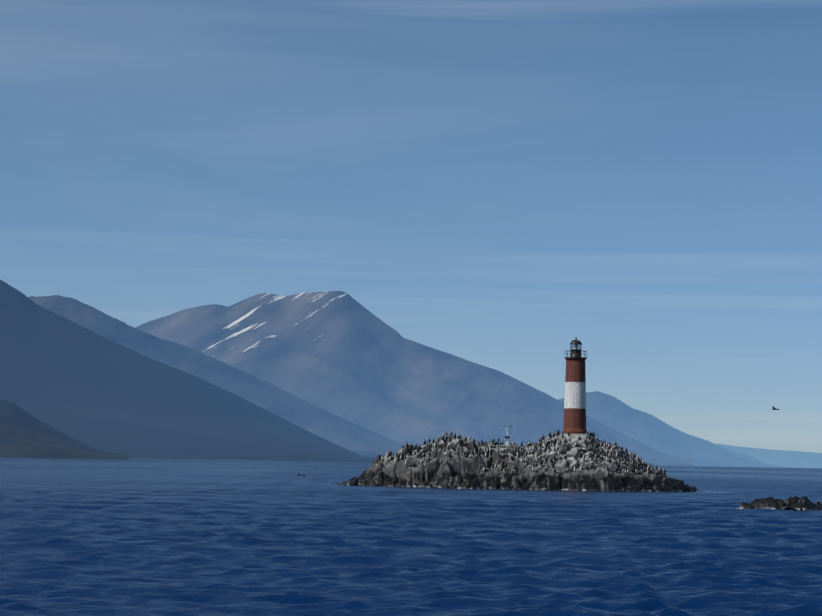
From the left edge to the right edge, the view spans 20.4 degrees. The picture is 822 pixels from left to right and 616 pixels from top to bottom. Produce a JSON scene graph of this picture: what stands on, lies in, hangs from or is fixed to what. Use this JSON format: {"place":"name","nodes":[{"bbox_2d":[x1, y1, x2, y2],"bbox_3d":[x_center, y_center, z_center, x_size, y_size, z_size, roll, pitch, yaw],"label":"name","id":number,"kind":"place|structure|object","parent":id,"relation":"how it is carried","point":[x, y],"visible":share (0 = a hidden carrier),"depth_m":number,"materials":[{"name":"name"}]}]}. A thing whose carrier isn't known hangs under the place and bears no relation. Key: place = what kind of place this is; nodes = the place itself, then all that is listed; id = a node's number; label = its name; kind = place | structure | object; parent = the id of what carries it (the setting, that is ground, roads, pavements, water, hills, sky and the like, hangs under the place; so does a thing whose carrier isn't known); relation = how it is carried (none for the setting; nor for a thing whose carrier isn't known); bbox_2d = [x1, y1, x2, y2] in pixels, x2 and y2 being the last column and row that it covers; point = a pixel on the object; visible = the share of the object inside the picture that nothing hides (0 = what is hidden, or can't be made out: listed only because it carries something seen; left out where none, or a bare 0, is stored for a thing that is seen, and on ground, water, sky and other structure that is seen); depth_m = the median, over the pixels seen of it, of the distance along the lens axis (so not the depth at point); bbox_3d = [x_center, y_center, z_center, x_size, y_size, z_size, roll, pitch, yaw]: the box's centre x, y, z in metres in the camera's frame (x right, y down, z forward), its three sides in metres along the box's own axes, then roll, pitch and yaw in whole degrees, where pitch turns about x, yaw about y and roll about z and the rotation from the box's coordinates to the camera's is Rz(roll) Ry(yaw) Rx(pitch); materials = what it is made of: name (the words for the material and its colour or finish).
{"place":"outdoors","nodes":[
{"label":"outdoors","id":0,"kind":"place"},
{"bbox_2d":[0,399,127,459],"bbox_3d":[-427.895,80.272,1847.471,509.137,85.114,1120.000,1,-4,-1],"label":"headland","id":1,"kind":"structure","parent":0,"point":[24,434],"depth_m":1652.05,"materials":[{"name":"blue stone"}]},
{"bbox_2d":[0,280,376,461],"bbox_3d":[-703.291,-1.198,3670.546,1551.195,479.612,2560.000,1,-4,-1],"label":"mountain","id":2,"kind":"structure","parent":0,"point":[75,380],"depth_m":3326.64,"materials":[{"name":"blue stone"}]},
{"bbox_2d":[28,295,404,456],"bbox_3d":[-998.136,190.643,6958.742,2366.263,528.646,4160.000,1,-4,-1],"label":"mountain","id":3,"kind":"structure","parent":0,"point":[315,419],"depth_m":7173.96,"materials":[{"name":"blue stone"}]},
{"bbox_2d":[0,458,821,615],"bbox_3d":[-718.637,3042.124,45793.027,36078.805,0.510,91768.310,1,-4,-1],"label":"sea","id":4,"kind":"structure","parent":0,"point":[155,537],"depth_m":79.61,"materials":[{"name":"blue liquid"}]},
{"bbox_2d":[342,435,702,491],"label":"islet rock","id":5,"kind":"object","parent":4,"relation":"in","point":[457,470],"visible":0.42,"depth_m":250.70,"materials":[{"name":"grey stone"}]},
{"bbox_2d":[489,425,517,450],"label":"weather mast","id":6,"kind":"object","parent":5,"relation":"on","point":[507,443],"visible":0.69,"depth_m":257.98,"materials":[{"name":"silver metal"}]},
{"bbox_2d":[372,429,665,475],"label":"bird colony","id":7,"kind":"object","parent":5,"relation":"on","point":[518,453],"visible":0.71,"depth_m":254.39,"materials":[{"name":"black"}]},
{"bbox_2d":[560,338,588,435],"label":"lighthouse","id":8,"kind":"object","parent":5,"relation":"on","point":[574,423],"visible":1,"depth_m":258.33,"materials":[{"name":"paint"}]},
{"bbox_2d":[736,495,821,510],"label":"skerry rock","id":9,"kind":"object","parent":4,"relation":"in","point":[803,503],"visible":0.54,"depth_m":155.99,"materials":[{"name":"grey stone"}]},
{"bbox_2d":[0,0,821,452],"label":"sky","id":10,"kind":"structure","parent":0,"point":[501,184],"materials":[{"name":"blue"}]},
{"bbox_2d":[135,291,693,466],"bbox_3d":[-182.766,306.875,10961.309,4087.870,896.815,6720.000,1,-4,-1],"label":"mountain","id":11,"kind":"structure","parent":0,"point":[345,355],"depth_m":10673.27,"materials":[{"name":"blue stone"}]},
{"bbox_2d":[558,391,785,467],"bbox_3d":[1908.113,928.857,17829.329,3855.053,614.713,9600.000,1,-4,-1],"label":"mountain","id":12,"kind":"structure","parent":0,"point":[642,427],"depth_m":17466.49,"materials":[{"name":"blue stone"}]},
{"bbox_2d":[716,444,821,467],"bbox_3d":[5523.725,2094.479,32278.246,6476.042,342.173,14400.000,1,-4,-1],"label":"mountain range","id":13,"kind":"structure","parent":0,"point":[790,459],"depth_m":31306.88,"materials":[{"name":"blue stone"}]}
]}

